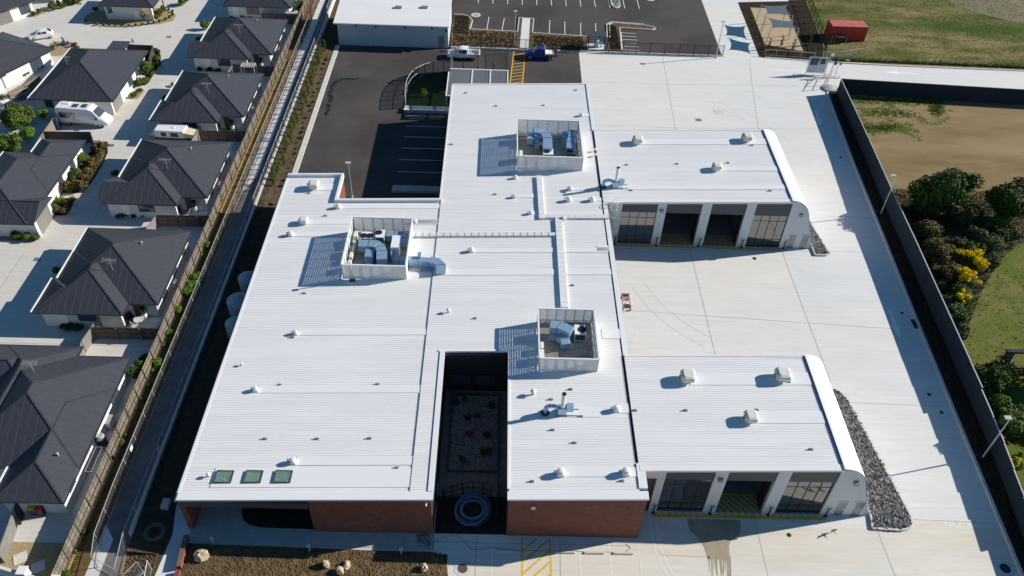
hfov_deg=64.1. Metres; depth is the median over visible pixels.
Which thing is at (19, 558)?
paving slab
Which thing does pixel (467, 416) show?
shrub
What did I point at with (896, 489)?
stone bed kerb
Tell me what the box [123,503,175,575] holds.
side clods
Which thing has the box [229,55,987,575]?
slab joint lines
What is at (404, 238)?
air duct
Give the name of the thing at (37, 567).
paving slab
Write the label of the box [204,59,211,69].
side door
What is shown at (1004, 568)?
manhole cover
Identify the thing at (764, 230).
glazed door
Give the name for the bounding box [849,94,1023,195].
bare field
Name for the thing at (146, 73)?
border bed
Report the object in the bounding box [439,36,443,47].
door
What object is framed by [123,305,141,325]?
sliding door
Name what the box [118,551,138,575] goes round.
laneway verge
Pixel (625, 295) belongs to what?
yard trolley
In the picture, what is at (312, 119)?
kerb
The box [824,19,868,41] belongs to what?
shipping container
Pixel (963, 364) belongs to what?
boundary wall
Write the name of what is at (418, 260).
air duct
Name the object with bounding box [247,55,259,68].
sliding door
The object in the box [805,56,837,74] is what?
notice frame
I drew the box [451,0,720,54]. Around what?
car park asphalt
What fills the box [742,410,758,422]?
roof vent
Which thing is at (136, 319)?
garden table
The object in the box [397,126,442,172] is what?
parking bay lines
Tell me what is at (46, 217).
garage door
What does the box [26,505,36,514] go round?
wheelie bin
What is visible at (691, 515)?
bay yellow hatching
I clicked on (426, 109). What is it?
wall
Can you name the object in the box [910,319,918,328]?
kerb drain
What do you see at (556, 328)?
air duct
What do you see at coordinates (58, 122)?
panel fence
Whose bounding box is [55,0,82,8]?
curved shrub bed
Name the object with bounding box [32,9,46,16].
corner shrub bed
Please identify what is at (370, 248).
air duct
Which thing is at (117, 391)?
window
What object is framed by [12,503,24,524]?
panel fence
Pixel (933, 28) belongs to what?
long grass
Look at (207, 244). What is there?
shrub
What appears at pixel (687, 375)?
roof vent
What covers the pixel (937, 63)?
roadside weeds
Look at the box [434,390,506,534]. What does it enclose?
courtyard paving
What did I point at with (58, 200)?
shrub
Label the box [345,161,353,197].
street lamp
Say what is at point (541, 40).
picket fence
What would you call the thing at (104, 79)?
villa
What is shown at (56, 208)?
shrub
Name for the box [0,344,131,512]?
villa
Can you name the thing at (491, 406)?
shrub
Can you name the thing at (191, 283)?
shrub
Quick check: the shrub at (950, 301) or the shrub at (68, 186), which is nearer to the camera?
the shrub at (950, 301)
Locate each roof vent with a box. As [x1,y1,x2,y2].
[250,385,258,391]
[286,230,292,236]
[287,456,296,464]
[291,329,297,334]
[298,216,307,223]
[307,180,319,189]
[467,247,473,252]
[553,467,564,476]
[564,196,570,201]
[610,404,619,412]
[618,467,630,476]
[632,135,643,144]
[678,369,696,382]
[711,162,722,170]
[741,132,753,141]
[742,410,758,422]
[773,367,792,381]
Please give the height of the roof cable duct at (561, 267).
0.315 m
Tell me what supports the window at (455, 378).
in the building
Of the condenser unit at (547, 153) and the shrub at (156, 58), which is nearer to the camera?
the condenser unit at (547, 153)
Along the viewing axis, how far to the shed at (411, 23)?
133.50 m
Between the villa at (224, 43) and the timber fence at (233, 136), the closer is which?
the timber fence at (233, 136)
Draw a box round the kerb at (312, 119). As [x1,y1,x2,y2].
[292,45,339,172]
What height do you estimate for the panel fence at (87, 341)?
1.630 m
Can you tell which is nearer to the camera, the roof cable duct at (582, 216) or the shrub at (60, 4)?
the roof cable duct at (582, 216)
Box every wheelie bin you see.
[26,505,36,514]
[33,505,45,515]
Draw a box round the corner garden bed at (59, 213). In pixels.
[54,203,72,215]
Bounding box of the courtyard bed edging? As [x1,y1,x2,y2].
[447,393,499,472]
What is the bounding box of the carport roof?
[107,41,130,49]
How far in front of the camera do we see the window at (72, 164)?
105.11 m
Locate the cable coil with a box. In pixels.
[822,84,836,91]
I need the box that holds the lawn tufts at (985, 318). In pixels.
[915,226,1023,487]
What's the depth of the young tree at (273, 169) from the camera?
104.50 m
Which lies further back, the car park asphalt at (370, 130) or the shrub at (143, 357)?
the car park asphalt at (370, 130)
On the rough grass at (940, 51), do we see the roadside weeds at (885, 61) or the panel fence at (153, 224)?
the roadside weeds at (885, 61)
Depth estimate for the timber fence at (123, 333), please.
84.25 m
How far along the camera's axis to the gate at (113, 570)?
65.18 m
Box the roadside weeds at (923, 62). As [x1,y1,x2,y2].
[830,55,1019,67]
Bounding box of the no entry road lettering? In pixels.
[942,520,999,527]
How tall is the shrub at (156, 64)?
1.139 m
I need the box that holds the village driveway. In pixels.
[0,0,303,542]
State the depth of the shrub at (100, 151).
107.68 m
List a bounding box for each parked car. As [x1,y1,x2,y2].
[0,98,15,110]
[29,28,53,40]
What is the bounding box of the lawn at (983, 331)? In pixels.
[895,191,1023,491]
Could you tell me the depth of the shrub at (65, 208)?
99.05 m
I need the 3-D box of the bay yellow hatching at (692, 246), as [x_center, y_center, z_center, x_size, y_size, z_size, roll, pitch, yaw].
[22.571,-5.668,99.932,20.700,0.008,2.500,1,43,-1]
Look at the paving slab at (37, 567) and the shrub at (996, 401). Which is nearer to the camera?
the paving slab at (37, 567)
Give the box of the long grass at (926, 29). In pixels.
[808,0,1023,64]
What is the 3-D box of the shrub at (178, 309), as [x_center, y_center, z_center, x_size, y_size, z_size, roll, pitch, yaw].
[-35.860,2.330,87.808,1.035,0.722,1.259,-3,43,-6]
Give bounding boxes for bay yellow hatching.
[613,234,782,249]
[651,494,825,519]
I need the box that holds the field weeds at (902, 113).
[859,97,944,132]
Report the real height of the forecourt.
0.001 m
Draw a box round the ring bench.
[454,493,490,525]
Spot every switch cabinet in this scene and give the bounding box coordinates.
[349,252,353,261]
[353,237,356,246]
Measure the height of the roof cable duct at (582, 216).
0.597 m
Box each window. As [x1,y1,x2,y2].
[18,4,30,14]
[29,57,43,72]
[44,100,53,107]
[58,112,74,117]
[70,160,75,167]
[77,313,96,320]
[111,389,118,404]
[128,76,133,87]
[137,205,154,211]
[162,289,167,300]
[183,123,197,128]
[217,59,230,65]
[246,7,259,14]
[450,373,470,384]
[474,374,495,384]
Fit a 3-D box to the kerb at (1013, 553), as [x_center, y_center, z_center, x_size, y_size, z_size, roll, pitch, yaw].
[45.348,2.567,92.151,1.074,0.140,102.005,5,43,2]
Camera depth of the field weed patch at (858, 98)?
126.97 m
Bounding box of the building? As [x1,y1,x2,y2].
[173,83,867,537]
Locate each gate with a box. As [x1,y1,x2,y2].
[91,556,117,575]
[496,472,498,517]
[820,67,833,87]
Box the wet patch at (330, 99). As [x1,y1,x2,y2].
[324,78,358,114]
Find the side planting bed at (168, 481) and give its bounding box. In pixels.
[126,41,334,553]
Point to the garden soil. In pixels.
(1005, 251)
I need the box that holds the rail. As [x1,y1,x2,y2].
[793,73,839,78]
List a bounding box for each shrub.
[0,93,9,99]
[10,230,21,238]
[18,125,34,142]
[22,232,30,239]
[32,234,40,239]
[36,107,48,118]
[47,2,54,8]
[50,202,61,213]
[51,266,61,273]
[54,196,63,203]
[58,2,64,7]
[60,180,78,192]
[60,203,70,213]
[61,196,75,204]
[61,569,70,575]
[62,0,71,3]
[63,322,74,330]
[69,171,77,179]
[69,179,87,190]
[70,167,83,176]
[72,323,83,330]
[77,152,88,163]
[78,168,92,179]
[83,162,96,171]
[87,155,102,166]
[92,140,108,148]
[95,147,104,158]
[110,169,119,175]
[119,439,126,445]
[127,365,140,378]
[133,359,144,369]
[134,80,140,85]
[137,77,147,84]
[138,353,147,360]
[139,59,153,72]
[151,357,162,367]
[152,61,160,67]
[153,55,160,60]
[165,329,174,334]
[175,305,182,313]
[177,0,188,4]
[182,286,193,295]
[185,280,198,287]
[189,272,202,279]
[199,20,209,28]
[204,241,210,247]
[293,0,302,9]
[452,398,459,404]
[458,455,466,462]
[461,395,467,401]
[463,413,471,420]
[465,430,474,436]
[473,412,481,418]
[479,448,486,456]
[482,431,489,438]
[486,447,492,455]
[487,402,494,408]
[909,195,944,218]
[913,219,944,237]
[923,237,941,247]
[923,237,959,264]
[935,278,947,291]
[938,256,963,283]
[943,296,965,312]
[945,201,981,225]
[946,304,969,325]
[951,281,974,309]
[953,237,968,249]
[956,322,970,340]
[961,270,977,288]
[963,240,987,257]
[968,225,987,241]
[974,363,1004,393]
[976,230,1005,254]
[980,216,994,229]
[980,355,1023,384]
[982,251,1003,269]
[987,393,1023,416]
[992,212,1012,228]
[993,405,1023,446]
[996,226,1022,242]
[1003,222,1023,234]
[1010,451,1023,470]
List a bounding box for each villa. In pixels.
[0,0,34,25]
[0,32,54,92]
[0,138,85,236]
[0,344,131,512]
[27,47,148,114]
[30,227,191,327]
[97,139,232,217]
[148,70,263,133]
[186,17,287,71]
[222,0,294,17]
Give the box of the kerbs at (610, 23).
[456,14,655,50]
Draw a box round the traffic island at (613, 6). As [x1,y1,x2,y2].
[610,0,619,7]
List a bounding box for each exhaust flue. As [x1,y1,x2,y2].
[540,392,578,416]
[599,166,628,188]
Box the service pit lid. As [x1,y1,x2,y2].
[713,110,723,113]
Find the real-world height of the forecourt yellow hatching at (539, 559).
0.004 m
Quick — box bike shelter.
[587,31,606,49]
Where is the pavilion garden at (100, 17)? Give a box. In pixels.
[84,8,175,25]
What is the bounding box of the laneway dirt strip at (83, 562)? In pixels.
[68,0,319,575]
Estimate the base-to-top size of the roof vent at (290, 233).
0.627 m
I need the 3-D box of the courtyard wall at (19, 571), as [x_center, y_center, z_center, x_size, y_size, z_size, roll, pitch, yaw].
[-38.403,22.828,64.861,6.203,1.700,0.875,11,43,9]
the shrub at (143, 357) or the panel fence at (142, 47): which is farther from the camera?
the panel fence at (142, 47)
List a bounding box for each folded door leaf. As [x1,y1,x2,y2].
[690,214,699,242]
[732,215,742,243]
[756,481,772,508]
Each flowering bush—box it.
[952,288,971,303]
[955,248,986,269]
[955,267,981,285]
[972,260,990,275]
[1012,457,1020,467]
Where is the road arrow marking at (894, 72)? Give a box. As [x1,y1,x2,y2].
[885,71,917,73]
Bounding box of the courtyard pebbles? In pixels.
[449,395,498,470]
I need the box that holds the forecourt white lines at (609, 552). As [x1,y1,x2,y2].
[491,513,674,575]
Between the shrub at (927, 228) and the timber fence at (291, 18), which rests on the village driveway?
the timber fence at (291, 18)
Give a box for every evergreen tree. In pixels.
[907,167,984,209]
[984,176,1023,218]
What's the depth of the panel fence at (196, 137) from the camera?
111.21 m
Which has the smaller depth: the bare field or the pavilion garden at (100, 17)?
the bare field
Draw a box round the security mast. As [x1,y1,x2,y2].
[348,260,355,281]
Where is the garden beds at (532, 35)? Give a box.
[451,14,653,50]
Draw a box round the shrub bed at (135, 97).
[128,89,143,98]
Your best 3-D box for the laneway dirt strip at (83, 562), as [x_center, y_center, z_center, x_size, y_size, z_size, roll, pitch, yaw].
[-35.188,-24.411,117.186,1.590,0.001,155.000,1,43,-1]
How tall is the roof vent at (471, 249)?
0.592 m
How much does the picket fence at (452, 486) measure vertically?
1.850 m
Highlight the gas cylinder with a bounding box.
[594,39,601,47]
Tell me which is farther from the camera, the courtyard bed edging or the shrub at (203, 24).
the shrub at (203, 24)
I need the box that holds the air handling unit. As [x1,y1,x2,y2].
[391,235,400,255]
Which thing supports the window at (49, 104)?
in the villa at (104, 79)
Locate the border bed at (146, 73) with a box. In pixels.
[141,48,160,84]
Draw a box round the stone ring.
[143,522,165,541]
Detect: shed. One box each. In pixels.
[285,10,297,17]
[333,0,451,47]
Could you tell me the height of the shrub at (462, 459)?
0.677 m
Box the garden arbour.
[240,62,257,72]
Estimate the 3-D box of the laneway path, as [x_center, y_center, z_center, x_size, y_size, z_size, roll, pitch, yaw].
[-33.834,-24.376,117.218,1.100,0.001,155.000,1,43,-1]
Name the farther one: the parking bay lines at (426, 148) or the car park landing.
the parking bay lines at (426, 148)
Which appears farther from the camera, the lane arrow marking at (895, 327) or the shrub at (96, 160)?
the shrub at (96, 160)
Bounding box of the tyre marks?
[629,90,920,575]
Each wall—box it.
[0,565,59,575]
[128,0,335,536]
[174,569,181,575]
[176,535,189,569]
[404,105,448,113]
[836,78,1023,104]
[836,79,1023,538]
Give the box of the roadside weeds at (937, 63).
[828,57,1021,67]
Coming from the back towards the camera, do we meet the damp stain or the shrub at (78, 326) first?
the shrub at (78, 326)
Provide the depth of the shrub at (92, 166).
105.31 m
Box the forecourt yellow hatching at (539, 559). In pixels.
[521,538,551,575]
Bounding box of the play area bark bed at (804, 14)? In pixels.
[738,0,822,59]
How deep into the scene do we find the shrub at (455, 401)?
79.81 m
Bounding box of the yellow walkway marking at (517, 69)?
[510,51,524,82]
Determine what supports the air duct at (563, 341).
on the plant enclosure at (572, 363)
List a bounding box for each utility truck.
[447,45,479,60]
[524,46,557,60]
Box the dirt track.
[950,0,1023,23]
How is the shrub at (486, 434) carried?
on the courtyard paving at (446, 479)
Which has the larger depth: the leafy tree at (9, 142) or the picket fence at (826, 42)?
the picket fence at (826, 42)
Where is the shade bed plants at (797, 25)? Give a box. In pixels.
[742,5,823,57]
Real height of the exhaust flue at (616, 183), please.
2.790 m
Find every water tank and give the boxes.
[225,316,236,338]
[226,292,244,316]
[238,271,252,292]
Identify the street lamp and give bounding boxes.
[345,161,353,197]
[514,10,516,45]
[714,21,724,57]
[881,174,896,213]
[982,415,1012,457]
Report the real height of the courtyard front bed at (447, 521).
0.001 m
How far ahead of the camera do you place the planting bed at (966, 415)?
87.73 m
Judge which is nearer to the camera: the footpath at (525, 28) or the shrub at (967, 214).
the shrub at (967, 214)
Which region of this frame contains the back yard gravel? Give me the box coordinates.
[0,542,64,575]
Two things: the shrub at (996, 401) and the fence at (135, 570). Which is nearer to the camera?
the fence at (135, 570)
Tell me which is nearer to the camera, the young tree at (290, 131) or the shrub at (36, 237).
the shrub at (36, 237)
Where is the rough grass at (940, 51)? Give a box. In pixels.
[806,0,1023,69]
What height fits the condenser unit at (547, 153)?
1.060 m
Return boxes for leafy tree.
[0,102,35,129]
[0,132,22,151]
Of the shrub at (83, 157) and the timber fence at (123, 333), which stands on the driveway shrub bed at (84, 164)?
the shrub at (83, 157)
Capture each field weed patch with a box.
[850,95,953,110]
[854,104,898,112]
[858,108,927,122]
[858,113,921,140]
[913,116,949,124]
[927,99,947,115]
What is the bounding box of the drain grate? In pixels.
[31,257,42,261]
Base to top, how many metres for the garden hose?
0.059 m
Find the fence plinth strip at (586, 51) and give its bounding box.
[451,46,722,56]
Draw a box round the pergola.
[445,53,507,113]
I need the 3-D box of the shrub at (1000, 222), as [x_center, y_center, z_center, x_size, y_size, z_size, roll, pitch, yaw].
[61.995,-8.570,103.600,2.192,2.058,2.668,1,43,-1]
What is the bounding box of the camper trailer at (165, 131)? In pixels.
[150,123,197,139]
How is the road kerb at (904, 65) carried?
on the ground at (330, 34)
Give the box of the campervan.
[54,101,112,127]
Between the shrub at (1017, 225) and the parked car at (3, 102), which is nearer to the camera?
the shrub at (1017, 225)
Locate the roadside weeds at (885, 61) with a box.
[830,58,1023,68]
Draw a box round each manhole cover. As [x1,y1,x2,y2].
[454,560,470,575]
[471,13,480,16]
[995,560,1014,575]
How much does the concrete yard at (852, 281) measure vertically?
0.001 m
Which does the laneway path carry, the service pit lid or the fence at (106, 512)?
the fence at (106, 512)
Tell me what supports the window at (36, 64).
in the villa at (19, 57)
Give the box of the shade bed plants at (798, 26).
[744,4,816,56]
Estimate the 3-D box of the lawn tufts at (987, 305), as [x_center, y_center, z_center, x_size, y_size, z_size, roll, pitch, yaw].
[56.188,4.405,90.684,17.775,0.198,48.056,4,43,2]
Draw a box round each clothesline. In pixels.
[85,448,101,471]
[136,318,160,327]
[187,208,209,214]
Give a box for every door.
[0,10,13,25]
[36,205,52,234]
[58,315,68,323]
[113,93,122,112]
[121,205,130,216]
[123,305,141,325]
[176,198,192,214]
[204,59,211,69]
[217,117,230,130]
[232,7,239,16]
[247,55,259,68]
[345,27,371,45]
[385,29,404,46]
[412,29,430,47]
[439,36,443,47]
[617,212,655,242]
[646,478,655,507]
[657,479,712,509]
[745,215,787,246]
[775,482,834,511]
[785,234,797,247]
[798,235,810,248]
[831,501,849,514]
[849,501,867,515]
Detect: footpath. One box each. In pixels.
[155,502,188,575]
[189,507,434,550]
[520,18,529,47]
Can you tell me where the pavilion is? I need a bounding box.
[98,0,163,20]
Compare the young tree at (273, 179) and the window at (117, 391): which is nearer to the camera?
the window at (117, 391)
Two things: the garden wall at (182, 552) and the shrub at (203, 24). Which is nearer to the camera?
the garden wall at (182, 552)
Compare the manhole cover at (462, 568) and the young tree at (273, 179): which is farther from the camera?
the young tree at (273, 179)
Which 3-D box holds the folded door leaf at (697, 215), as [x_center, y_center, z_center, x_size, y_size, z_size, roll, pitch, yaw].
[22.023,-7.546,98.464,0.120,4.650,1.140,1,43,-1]
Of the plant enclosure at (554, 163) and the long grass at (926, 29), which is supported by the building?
the plant enclosure at (554, 163)
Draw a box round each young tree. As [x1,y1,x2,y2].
[270,173,275,185]
[271,164,276,180]
[274,159,279,173]
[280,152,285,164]
[282,131,288,147]
[288,122,293,137]
[290,114,295,127]
[308,70,314,86]
[314,49,320,64]
[422,88,427,96]
[808,30,815,44]
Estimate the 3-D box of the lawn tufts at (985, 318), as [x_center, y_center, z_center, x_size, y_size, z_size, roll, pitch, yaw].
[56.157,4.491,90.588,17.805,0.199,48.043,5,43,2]
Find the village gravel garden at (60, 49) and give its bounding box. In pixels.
[50,41,77,55]
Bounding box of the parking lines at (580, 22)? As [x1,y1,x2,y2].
[478,0,639,50]
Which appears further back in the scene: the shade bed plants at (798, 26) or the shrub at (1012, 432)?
the shade bed plants at (798, 26)
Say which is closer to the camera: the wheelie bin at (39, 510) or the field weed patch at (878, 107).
the wheelie bin at (39, 510)
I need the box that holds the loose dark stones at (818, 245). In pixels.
[809,220,829,254]
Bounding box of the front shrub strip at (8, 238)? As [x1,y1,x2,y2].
[0,236,35,240]
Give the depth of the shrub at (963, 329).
88.40 m
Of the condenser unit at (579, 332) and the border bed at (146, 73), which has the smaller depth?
the condenser unit at (579, 332)
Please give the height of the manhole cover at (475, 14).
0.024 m
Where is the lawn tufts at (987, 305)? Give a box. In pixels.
[901,201,1023,451]
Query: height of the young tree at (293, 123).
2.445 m
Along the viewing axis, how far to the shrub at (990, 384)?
82.75 m
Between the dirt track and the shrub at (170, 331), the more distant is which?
the dirt track
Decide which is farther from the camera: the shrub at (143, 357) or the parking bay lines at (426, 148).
the parking bay lines at (426, 148)
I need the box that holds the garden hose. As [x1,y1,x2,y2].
[418,534,629,551]
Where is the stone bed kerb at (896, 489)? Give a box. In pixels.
[809,219,912,531]
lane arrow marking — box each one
[815,110,821,125]
[888,309,899,337]
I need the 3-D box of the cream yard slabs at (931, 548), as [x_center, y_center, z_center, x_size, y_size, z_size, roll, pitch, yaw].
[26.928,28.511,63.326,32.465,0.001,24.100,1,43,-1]
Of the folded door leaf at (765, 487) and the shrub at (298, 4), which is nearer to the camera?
the folded door leaf at (765, 487)
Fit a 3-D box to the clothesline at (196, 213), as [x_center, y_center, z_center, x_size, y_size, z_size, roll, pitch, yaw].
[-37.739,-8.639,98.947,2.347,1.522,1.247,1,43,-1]
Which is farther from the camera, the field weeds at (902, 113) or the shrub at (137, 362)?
the field weeds at (902, 113)
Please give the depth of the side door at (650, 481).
70.05 m
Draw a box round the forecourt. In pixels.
[187,483,640,575]
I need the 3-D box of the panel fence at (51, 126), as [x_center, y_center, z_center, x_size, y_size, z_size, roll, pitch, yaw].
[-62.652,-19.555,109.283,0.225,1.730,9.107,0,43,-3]
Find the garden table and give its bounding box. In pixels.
[133,315,143,322]
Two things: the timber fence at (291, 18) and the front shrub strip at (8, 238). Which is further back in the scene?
the timber fence at (291, 18)
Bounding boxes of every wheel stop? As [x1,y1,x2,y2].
[498,550,517,552]
[555,551,574,553]
[584,551,603,553]
[613,552,632,554]
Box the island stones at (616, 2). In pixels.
[611,0,619,6]
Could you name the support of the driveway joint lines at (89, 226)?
on the village driveway
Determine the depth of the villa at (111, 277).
86.61 m
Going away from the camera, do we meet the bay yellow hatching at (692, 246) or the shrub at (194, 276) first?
the shrub at (194, 276)
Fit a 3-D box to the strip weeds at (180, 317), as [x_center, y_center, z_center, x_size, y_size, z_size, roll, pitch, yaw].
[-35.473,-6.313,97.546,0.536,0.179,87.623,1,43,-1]
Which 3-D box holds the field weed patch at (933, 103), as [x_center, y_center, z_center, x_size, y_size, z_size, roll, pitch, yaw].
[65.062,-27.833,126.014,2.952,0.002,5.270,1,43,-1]
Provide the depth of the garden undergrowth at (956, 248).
102.30 m
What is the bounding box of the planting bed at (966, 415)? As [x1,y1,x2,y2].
[829,91,1023,571]
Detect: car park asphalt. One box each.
[298,45,579,197]
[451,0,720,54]
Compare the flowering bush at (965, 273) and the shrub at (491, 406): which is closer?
the shrub at (491, 406)
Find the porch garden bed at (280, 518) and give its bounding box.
[241,508,313,528]
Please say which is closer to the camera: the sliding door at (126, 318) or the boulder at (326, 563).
the boulder at (326, 563)
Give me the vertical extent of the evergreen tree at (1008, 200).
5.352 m
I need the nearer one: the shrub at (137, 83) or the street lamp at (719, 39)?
the shrub at (137, 83)
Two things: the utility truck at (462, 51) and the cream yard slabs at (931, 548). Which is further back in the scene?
the utility truck at (462, 51)
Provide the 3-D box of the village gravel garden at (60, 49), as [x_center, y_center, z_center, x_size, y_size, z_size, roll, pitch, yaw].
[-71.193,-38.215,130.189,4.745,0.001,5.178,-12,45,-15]
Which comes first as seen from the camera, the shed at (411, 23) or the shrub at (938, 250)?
the shrub at (938, 250)
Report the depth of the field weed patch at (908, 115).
123.94 m
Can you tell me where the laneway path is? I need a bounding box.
[85,0,325,575]
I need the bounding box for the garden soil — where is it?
[894,193,1023,341]
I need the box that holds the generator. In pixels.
[830,35,846,43]
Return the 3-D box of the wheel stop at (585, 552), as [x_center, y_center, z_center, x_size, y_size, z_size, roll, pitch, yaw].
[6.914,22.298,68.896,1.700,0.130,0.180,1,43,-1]
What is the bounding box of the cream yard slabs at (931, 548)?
[637,520,1019,575]
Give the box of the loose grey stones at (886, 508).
[832,388,913,531]
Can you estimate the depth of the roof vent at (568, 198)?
94.92 m
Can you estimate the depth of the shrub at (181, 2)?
142.23 m
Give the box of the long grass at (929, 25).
[812,0,1023,65]
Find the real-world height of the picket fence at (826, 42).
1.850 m
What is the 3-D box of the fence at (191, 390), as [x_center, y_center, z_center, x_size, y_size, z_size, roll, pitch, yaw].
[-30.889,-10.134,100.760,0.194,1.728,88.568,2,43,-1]
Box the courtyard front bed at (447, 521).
[435,496,505,533]
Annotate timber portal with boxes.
[999,349,1023,373]
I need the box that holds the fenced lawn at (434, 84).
[407,72,455,106]
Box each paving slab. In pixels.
[13,551,27,565]
[31,560,45,574]
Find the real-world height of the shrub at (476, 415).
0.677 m
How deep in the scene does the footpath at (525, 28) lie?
139.64 m
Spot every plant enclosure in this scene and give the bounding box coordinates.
[341,216,413,279]
[516,119,583,170]
[537,308,599,371]
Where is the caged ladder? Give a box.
[609,199,618,233]
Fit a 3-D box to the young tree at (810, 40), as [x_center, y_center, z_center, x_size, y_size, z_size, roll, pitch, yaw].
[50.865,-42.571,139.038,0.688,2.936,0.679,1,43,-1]
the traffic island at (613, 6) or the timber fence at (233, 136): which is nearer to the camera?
the timber fence at (233, 136)
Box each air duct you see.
[358,240,387,267]
[386,230,408,247]
[390,249,430,266]
[420,257,445,274]
[526,127,552,150]
[549,320,573,340]
[555,333,570,348]
[562,130,576,150]
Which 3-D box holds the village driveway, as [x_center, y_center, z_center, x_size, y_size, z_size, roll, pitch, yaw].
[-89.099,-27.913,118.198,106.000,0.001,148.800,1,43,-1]
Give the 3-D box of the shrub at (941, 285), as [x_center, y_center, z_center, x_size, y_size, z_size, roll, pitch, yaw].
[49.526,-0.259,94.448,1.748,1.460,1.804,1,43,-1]
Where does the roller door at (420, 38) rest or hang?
in the shed at (411, 23)
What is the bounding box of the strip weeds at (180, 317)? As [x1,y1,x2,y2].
[69,60,287,575]
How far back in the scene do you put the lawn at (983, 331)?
91.16 m
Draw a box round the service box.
[160,498,171,509]
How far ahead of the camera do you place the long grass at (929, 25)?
147.44 m
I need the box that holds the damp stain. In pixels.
[687,518,740,575]
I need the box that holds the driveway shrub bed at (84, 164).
[62,148,107,192]
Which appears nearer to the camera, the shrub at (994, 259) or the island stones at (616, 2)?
the shrub at (994, 259)
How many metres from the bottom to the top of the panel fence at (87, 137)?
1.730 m
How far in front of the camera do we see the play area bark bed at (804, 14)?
144.08 m
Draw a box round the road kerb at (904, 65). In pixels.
[764,57,1023,70]
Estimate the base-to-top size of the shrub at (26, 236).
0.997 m
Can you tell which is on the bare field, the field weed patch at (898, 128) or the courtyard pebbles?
the field weed patch at (898, 128)
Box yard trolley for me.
[620,293,630,310]
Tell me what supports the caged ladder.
attached to the building
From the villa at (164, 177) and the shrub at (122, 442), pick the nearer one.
the shrub at (122, 442)
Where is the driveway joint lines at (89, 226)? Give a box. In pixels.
[0,61,189,346]
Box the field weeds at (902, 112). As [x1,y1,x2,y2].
[858,97,943,133]
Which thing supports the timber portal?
on the lawn at (983, 331)
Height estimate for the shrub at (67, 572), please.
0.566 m
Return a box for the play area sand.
[751,8,802,50]
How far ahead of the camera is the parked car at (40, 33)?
131.55 m
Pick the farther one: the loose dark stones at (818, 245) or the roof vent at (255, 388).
the loose dark stones at (818, 245)
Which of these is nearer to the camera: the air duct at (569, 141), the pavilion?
the air duct at (569, 141)
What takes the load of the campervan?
on the village driveway
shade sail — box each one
[756,4,792,35]
[760,17,798,49]
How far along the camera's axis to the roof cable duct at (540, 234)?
90.45 m
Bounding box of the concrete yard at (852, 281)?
[579,0,1023,527]
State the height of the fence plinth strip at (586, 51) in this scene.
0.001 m
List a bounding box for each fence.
[0,513,19,562]
[7,75,41,101]
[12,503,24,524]
[31,118,57,149]
[41,131,95,150]
[51,0,309,575]
[55,114,60,129]
[80,316,102,355]
[91,0,319,565]
[91,327,159,339]
[114,0,330,574]
[122,561,145,575]
[127,44,154,63]
[137,37,322,529]
[145,216,158,228]
[155,215,209,226]
[191,126,201,140]
[198,130,246,141]
[233,64,274,75]
[261,13,297,23]
[405,60,452,104]
[436,481,491,504]
[450,36,510,48]
[510,39,586,50]
[609,41,724,55]
[764,49,815,57]
[807,0,827,55]
[822,49,862,60]
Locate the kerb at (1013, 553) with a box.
[826,91,1023,575]
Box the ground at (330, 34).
[72,0,837,575]
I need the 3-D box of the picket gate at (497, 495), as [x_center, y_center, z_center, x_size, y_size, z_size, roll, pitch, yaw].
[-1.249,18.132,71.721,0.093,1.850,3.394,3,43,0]
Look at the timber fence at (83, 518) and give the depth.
83.43 m
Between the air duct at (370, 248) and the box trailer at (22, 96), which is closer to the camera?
the air duct at (370, 248)
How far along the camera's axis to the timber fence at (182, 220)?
98.03 m
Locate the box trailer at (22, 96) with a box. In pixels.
[5,84,30,100]
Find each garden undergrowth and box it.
[894,192,1023,330]
[895,192,1023,319]
[895,193,1022,308]
[896,192,1022,322]
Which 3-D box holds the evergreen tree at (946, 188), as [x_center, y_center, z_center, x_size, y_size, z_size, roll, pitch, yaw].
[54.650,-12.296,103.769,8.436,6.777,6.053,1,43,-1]
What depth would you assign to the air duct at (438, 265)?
86.26 m
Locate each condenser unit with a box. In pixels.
[360,232,374,239]
[375,229,385,243]
[543,150,552,158]
[565,150,575,156]
[574,325,585,340]
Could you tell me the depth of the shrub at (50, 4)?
139.74 m
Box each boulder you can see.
[194,549,209,561]
[322,560,329,567]
[335,566,343,574]
[343,560,350,569]
[421,563,427,571]
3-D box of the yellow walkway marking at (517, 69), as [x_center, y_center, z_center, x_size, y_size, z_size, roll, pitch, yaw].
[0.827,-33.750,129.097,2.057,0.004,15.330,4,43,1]
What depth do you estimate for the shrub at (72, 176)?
103.72 m
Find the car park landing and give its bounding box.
[392,185,440,193]
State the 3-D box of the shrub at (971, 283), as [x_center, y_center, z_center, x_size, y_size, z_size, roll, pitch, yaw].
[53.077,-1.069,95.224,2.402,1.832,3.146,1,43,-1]
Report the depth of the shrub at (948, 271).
95.03 m
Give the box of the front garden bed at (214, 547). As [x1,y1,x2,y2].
[181,543,447,575]
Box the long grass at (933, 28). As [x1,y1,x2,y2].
[817,0,1023,65]
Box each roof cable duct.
[408,232,555,236]
[536,175,544,219]
[544,214,609,219]
[555,218,567,307]

